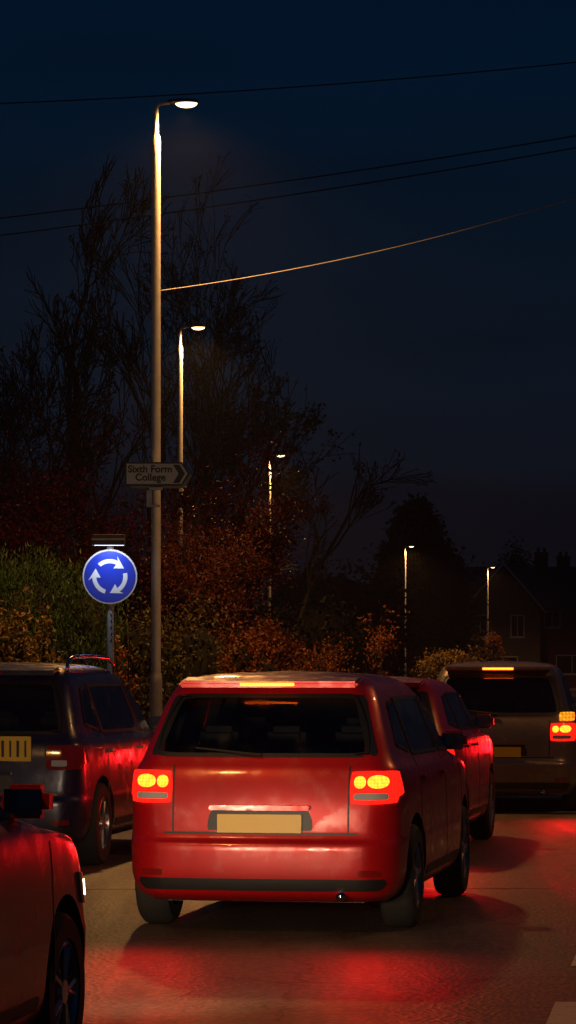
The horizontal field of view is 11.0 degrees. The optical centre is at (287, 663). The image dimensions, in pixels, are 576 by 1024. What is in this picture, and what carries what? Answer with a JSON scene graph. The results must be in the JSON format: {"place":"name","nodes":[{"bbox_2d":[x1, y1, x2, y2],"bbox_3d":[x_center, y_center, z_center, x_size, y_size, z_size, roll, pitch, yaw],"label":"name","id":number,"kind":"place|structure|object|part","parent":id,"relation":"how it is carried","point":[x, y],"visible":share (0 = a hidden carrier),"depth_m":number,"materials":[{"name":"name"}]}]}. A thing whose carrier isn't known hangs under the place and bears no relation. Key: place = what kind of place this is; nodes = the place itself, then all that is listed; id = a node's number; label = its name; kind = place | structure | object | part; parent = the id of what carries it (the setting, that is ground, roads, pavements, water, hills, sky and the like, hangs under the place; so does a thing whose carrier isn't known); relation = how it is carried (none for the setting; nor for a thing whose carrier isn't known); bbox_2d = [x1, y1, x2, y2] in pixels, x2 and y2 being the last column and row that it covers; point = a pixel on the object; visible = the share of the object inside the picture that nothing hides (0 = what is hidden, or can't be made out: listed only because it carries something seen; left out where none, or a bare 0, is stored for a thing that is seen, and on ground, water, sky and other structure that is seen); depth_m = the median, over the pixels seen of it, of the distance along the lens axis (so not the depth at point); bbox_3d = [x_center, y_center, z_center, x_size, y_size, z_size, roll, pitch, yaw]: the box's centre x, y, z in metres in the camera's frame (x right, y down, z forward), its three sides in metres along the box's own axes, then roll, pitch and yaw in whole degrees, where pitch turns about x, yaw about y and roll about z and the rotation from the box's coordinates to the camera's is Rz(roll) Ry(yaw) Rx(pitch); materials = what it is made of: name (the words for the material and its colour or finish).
{"place":"outdoors","nodes":[
{"label":"outdoors","id":0,"kind":"place"},
{"bbox_2d":[0,135,575,218],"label":"overhead wire","id":1,"kind":"object","parent":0,"point":[289,180],"visible":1,"depth_m":58.98,"materials":[{"name":"metal"}]},
{"bbox_2d":[0,147,575,235],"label":"overhead wire","id":2,"kind":"object","parent":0,"point":[290,194],"visible":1,"depth_m":59.49,"materials":[{"name":"metal"}]},
{"bbox_2d":[0,62,575,103],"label":"overhead wire","id":3,"kind":"object","parent":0,"point":[285,87],"visible":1,"depth_m":55.96,"materials":[{"name":"metal"}]},
{"bbox_2d":[0,0,575,618],"label":"sky","id":4,"kind":"structure","parent":0,"point":[455,353],"materials":[{"name":"blue"}]},
{"bbox_2d":[79,687,575,1023],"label":"road","id":5,"kind":"structure","parent":0,"point":[505,953],"depth_m":17.28,"materials":[{"name":"grey asphalt"}]},
{"bbox_2d":[0,784,85,1023],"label":"hatchback","id":6,"kind":"object","parent":5,"relation":"on","point":[42,935],"visible":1,"depth_m":11.64,"materials":[{"name":"red paint"}]},
{"bbox_2d":[0,654,160,864],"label":"parked car","id":7,"kind":"object","parent":5,"relation":"on","point":[75,739],"visible":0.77,"depth_m":24.51,"materials":[{"name":"blue paint"}]},
{"bbox_3d":[-1.417,0.381,26.746,0.331,0.409,0.903,0,0,8],"label":"side window","id":8,"kind":"part","parent":7,"relation":"part of","materials":[{"name":"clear glass"}]},
{"bbox_2d":[131,671,469,926],"bbox_3d":[0.186,0.847,20.321,1.903,1.607,4.305,0,0,10],"label":"hatchback","id":9,"kind":"object","parent":5,"relation":"on","point":[297,786],"visible":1,"depth_m":18.38,"materials":[{"name":"red paint"}]},
{"bbox_3d":[-0.645,0.394,19.901,0.141,0.363,1.206,0,0,10],"label":"side window","id":10,"kind":"part","parent":9,"relation":"part of","materials":[{"name":"black glass"}]},
{"bbox_3d":[0.676,0.388,18.816,0.118,0.316,0.372,0,0,10],"label":"quarter window","id":11,"kind":"part","parent":9,"relation":"part of","materials":[{"name":"black glass"}]},
{"bbox_3d":[0.828,0.394,19.646,0.141,0.363,1.206,0,0,10],"label":"side window","id":12,"kind":"part","parent":9,"relation":"part of","materials":[{"name":"black glass"}]},
{"bbox_3d":[0.905,0.402,20.630,0.331,0.369,0.903,0,0,10],"label":"side window","id":13,"kind":"part","parent":9,"relation":"part of","materials":[{"name":"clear glass"}]},
{"bbox_2d":[251,587,370,672],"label":"dark bush","id":14,"kind":"object","parent":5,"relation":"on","point":[323,620],"visible":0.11,"depth_m":65.47,"materials":[{"name":"brown plant"}]},
{"bbox_2d":[278,631,371,672],"bbox_3d":[0.429,0.499,59.828,2.480,2.323,2.149,0,0,0],"label":"bush","id":15,"kind":"object","parent":5,"relation":"on","point":[331,665],"visible":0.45,"depth_m":59.49,"materials":[{"name":"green plant"}]},
{"bbox_2d":[357,600,409,675],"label":"autumn tree","id":16,"kind":"object","parent":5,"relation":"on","point":[381,642],"visible":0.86,"depth_m":94.76,"materials":[{"name":"orange plant"}]},
{"bbox_2d":[387,676,494,838],"bbox_3d":[0.891,0.876,27.373,1.862,1.547,4.005,0,0,10],"label":"hatchback","id":17,"kind":"object","parent":5,"relation":"on","point":[444,705],"visible":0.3,"depth_m":26.84,"materials":[{"name":"red paint"}]},
{"bbox_3d":[1.388,0.411,26.019,0.118,0.281,0.372,0,0,10],"label":"quarter window","id":18,"kind":"part","parent":17,"relation":"part of","materials":[{"name":"black glass"}]},
{"bbox_3d":[1.514,0.415,26.703,0.140,0.323,0.913,0,0,10],"label":"side window","id":19,"kind":"part","parent":17,"relation":"part of","materials":[{"name":"black glass"}]},
{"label":"side window","id":20,"kind":"part","parent":17,"relation":"part of","materials":[{"name":"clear glass"}]},
{"bbox_2d":[424,888,499,888],"bbox_3d":[1.305,1.647,22.028,11.213,0.001,0.071,0,0,-1],"label":"road seam","id":21,"kind":"object","parent":5,"relation":"on","point":[469,888],"visible":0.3,"depth_m":22.01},
{"bbox_2d":[436,661,575,810],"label":"people carrier","id":22,"kind":"object","parent":5,"relation":"on","point":[530,709],"visible":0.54,"depth_m":33.11,"materials":[{"name":"silver metal"}]},
{"bbox_2d":[563,681,572,709],"bbox_3d":[3.141,0.359,33.668,0.117,0.363,0.372,0,0,6],"label":"quarter window","id":23,"kind":"structure","parent":22,"relation":"in","point":[563,681],"depth_m":33.68,"materials":[{"name":"black glass"}]},
{"bbox_2d":[564,679,575,711],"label":"side window","id":24,"kind":"structure","parent":22,"relation":"in","point":[568,690],"depth_m":34.53,"materials":[{"name":"black glass"}]},
{"bbox_2d":[527,809,562,809],"bbox_3d":[3.000,1.646,33.920,0.600,0.001,0.220,0,0,0],"label":"road marking","id":25,"kind":"object","parent":5,"relation":"on","point":[544,809],"visible":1,"depth_m":33.93,"materials":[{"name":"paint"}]},
{"bbox_2d":[530,811,575,811],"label":"road marking","id":26,"kind":"object","parent":5,"relation":"on","point":[552,811],"visible":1,"depth_m":33.47,"materials":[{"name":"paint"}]},
{"bbox_2d":[546,1002,575,1023],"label":"road marking","id":27,"kind":"object","parent":5,"relation":"on","point":[563,1013],"visible":1,"depth_m":14.11,"materials":[{"name":"paint"}]},
{"bbox_2d":[571,955,575,965],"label":"road marking","id":28,"kind":"object","parent":5,"relation":"on","point":[573,962],"visible":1,"depth_m":16.54,"materials":[{"name":"paint"}]},
{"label":"pavement","id":29,"kind":"structure","parent":0,"visible":0},
{"bbox_2d":[34,600,65,663],"bbox_3d":[-2.808,0.480,35.055,0.469,2.445,0.626,0,0,-31],"label":"yellow shrub","id":30,"kind":"object","parent":29,"relation":"on","point":[44,649],"visible":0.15,"depth_m":34.90,"materials":[{"name":"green plant"}]},
{"bbox_2d":[82,534,136,673],"bbox_3d":[-1.955,0.067,32.841,0.604,2.967,0.438,0,0,0],"label":"roundabout sign","id":31,"kind":"object","parent":29,"relation":"on","point":[109,576],"visible":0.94,"depth_m":32.93,"materials":[{"name":"blue metal"}]},
{"bbox_2d":[114,619,139,702],"bbox_3d":[-2.002,0.602,35.973,0.446,2.293,0.477,0,0,0],"label":"orange shrub","id":32,"kind":"object","parent":29,"relation":"on","point":[128,684],"visible":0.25,"depth_m":35.98,"materials":[{"name":"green plant"}]},
{"bbox_2d":[149,98,198,731],"bbox_3d":[-1.305,-2.425,34.100,0.590,7.991,0.210,0,0,0],"label":"street lamp","id":33,"kind":"object","parent":29,"relation":"on","point":[155,692],"visible":0.81,"depth_m":34.05,"materials":[{"name":"metal"}]},
{"bbox_2d":[125,462,191,506],"bbox_3d":[-1.464,-2.026,33.943,0.755,0.507,0.154,0,0,0],"label":"direction sign","id":34,"kind":"object","parent":33,"relation":"attached to","point":[151,476],"visible":1,"depth_m":33.87,"materials":[{"name":"metal"}]},
{"bbox_2d":[161,197,575,290],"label":"overhead wire","id":35,"kind":"object","parent":33,"relation":"attached to","point":[371,252],"visible":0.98,"depth_m":34.55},
{"bbox_2d":[116,585,235,717],"bbox_3d":[-1.473,0.351,37.966,1.644,2.708,1.005,0,0,0],"label":"olive shrub","id":36,"kind":"object","parent":29,"relation":"on","point":[195,654],"visible":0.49,"depth_m":37.74,"materials":[{"name":"green plant"}]},
{"bbox_2d":[177,325,205,565],"bbox_3d":[-1.850,-2.425,56.800,0.590,7.991,0.210,0,0,0],"label":"street lamp","id":37,"kind":"object","parent":29,"relation":"on","point":[180,400],"visible":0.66,"depth_m":56.76,"materials":[{"name":"metal"}]},
{"bbox_2d":[119,493,316,714],"bbox_3d":[-1.197,-0.325,40.956,3.198,3.978,2.276,0,0,0],"label":"autumn tree","id":38,"kind":"object","parent":29,"relation":"on","point":[228,594],"visible":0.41,"depth_m":40.80,"materials":[{"name":"orange plant"}]},
{"bbox_2d":[144,422,329,668],"bbox_3d":[-0.857,-1.180,50.039,3.107,5.690,2.414,0,0,0],"label":"autumn tree","id":39,"kind":"object","parent":29,"relation":"on","point":[287,517],"visible":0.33,"depth_m":50.03,"materials":[{"name":"brown plant"}]},
{"bbox_2d":[215,619,301,673],"bbox_3d":[-0.571,0.639,39.048,1.769,2.462,0.958,0,0,0],"label":"orange shrub","id":40,"kind":"object","parent":29,"relation":"on","point":[243,660],"visible":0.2,"depth_m":38.92,"materials":[{"name":"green plant"}]},
{"bbox_2d":[267,454,284,614],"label":"street lamp","id":41,"kind":"object","parent":29,"relation":"on","point":[269,594],"visible":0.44,"depth_m":91.65,"materials":[{"name":"metal"}]},
{"bbox_2d":[305,548,418,676],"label":"dark tree","id":42,"kind":"object","parent":29,"relation":"on","point":[366,603],"visible":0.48,"depth_m":108.46,"materials":[{"name":"brown plant"}]},
{"bbox_2d":[404,546,413,676],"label":"street lamp","id":43,"kind":"object","parent":29,"relation":"on","point":[405,592],"visible":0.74,"depth_m":162.75,"materials":[{"name":"metal"}]},
{"bbox_2d":[410,645,492,679],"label":"yellow bush","id":44,"kind":"object","parent":29,"relation":"on","point":[439,664],"visible":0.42,"depth_m":167.54,"materials":[{"name":"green plant"}]},
{"bbox_2d":[487,567,494,644],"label":"street lamp","id":45,"kind":"object","parent":29,"relation":"on","point":[487,601],"visible":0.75,"depth_m":197.95,"materials":[{"name":"metal"}]},
{"bbox_2d":[481,628,508,660],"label":"red bush","id":46,"kind":"object","parent":29,"relation":"on","point":[493,644],"visible":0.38,"depth_m":196.13,"materials":[{"name":"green plant"}]},
{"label":"verge","id":47,"kind":"structure","parent":0,"visible":0},
{"bbox_2d":[0,576,43,662],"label":"yellow shrub","id":48,"kind":"object","parent":47,"relation":"on","point":[21,647],"visible":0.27,"depth_m":35.32,"materials":[{"name":"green plant"}]},
{"bbox_2d":[0,394,102,603],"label":"autumn tree","id":49,"kind":"object","parent":47,"relation":"on","point":[4,471],"visible":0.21,"depth_m":45.73,"materials":[{"name":"brown plant"}]},
{"bbox_2d":[0,266,120,569],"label":"bare tree","id":50,"kind":"object","parent":47,"relation":"on","point":[86,358],"visible":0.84,"depth_m":85.98,"materials":[{"name":"brown plant"}]},
{"bbox_2d":[0,540,131,682],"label":"conifer hedge","id":51,"kind":"object","parent":47,"relation":"on","point":[79,624],"visible":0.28,"depth_m":37.11,"materials":[{"name":"green plant"}]},
{"bbox_2d":[0,394,204,718],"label":"autumn tree","id":52,"kind":"object","parent":47,"relation":"on","point":[13,536],"visible":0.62,"depth_m":43.65,"materials":[{"name":"brown plant"}]},
{"bbox_2d":[27,154,298,604],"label":"bare tree","id":53,"kind":"object","parent":47,"relation":"on","point":[91,252],"visible":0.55,"depth_m":87.27,"materials":[{"name":"brown plant"}]},
{"bbox_2d":[17,531,355,719],"bbox_3d":[-3.596,-0.335,48.050,9.380,4.110,2.879,0,0,0],"label":"dark bush","id":54,"kind":"object","parent":47,"relation":"on","point":[147,584],"visible":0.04,"depth_m":47.97,"materials":[{"name":"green plant"}]},
{"bbox_2d":[122,151,436,622],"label":"bare tree","id":55,"kind":"object","parent":47,"relation":"on","point":[193,418],"visible":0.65,"depth_m":111.62,"materials":[{"name":"brown plant"}]},
{"bbox_2d":[211,383,357,624],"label":"leaning tree","id":56,"kind":"object","parent":47,"relation":"on","point":[295,480],"visible":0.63,"depth_m":99.65,"materials":[{"name":"brown plant"}]},
{"bbox_2d":[255,547,393,630],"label":"dark tree","id":57,"kind":"object","parent":47,"relation":"on","point":[340,583],"visible":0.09,"depth_m":149.49,"materials":[{"name":"brown plant"}]},
{"bbox_2d":[367,491,494,677],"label":"tall conifer","id":58,"kind":"object","parent":47,"relation":"on","point":[415,522],"visible":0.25,"depth_m":204.24,"materials":[{"name":"green plant"}]},
{"bbox_2d":[379,547,497,677],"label":"dark tree","id":59,"kind":"object","parent":47,"relation":"on","point":[440,598],"visible":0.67,"depth_m":183.71,"materials":[{"name":"brown plant"}]},
{"bbox_2d":[464,647,503,661],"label":"yellow bush","id":60,"kind":"object","parent":47,"relation":"on","point":[487,655],"visible":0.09,"depth_m":189.66,"materials":[{"name":"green plant"}]},
{"bbox_2d":[494,531,534,566],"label":"dark tree","id":61,"kind":"object","parent":47,"relation":"on","point":[515,560],"visible":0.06,"depth_m":259.12,"materials":[{"name":"black plant"}]},
{"bbox_2d":[462,548,575,686],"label":"house","id":62,"kind":"structure","parent":47,"relation":"on","point":[531,614],"depth_m":211.98,"materials":[{"name":"brick"}]},
{"bbox_2d":[473,615,486,637],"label":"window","id":63,"kind":"structure","parent":62,"relation":"in","point":[483,616],"depth_m":209.95,"materials":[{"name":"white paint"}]},
{"bbox_2d":[499,656,517,660],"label":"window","id":64,"kind":"structure","parent":62,"relation":"in","point":[511,658],"depth_m":209.95,"materials":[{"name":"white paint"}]},
{"bbox_2d":[510,615,524,637],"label":"window","id":65,"kind":"structure","parent":62,"relation":"in","point":[516,621],"depth_m":209.95,"materials":[{"name":"black glass"}]},
{"bbox_2d":[543,612,561,628],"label":"window","id":66,"kind":"structure","parent":62,"relation":"in","point":[552,620],"depth_m":211.96,"materials":[{"name":"black glass"}]},
{"bbox_2d":[556,655,575,674],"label":"window","id":67,"kind":"structure","parent":62,"relation":"in","point":[566,663],"depth_m":211.96,"materials":[{"name":"black glass"}]}
]}

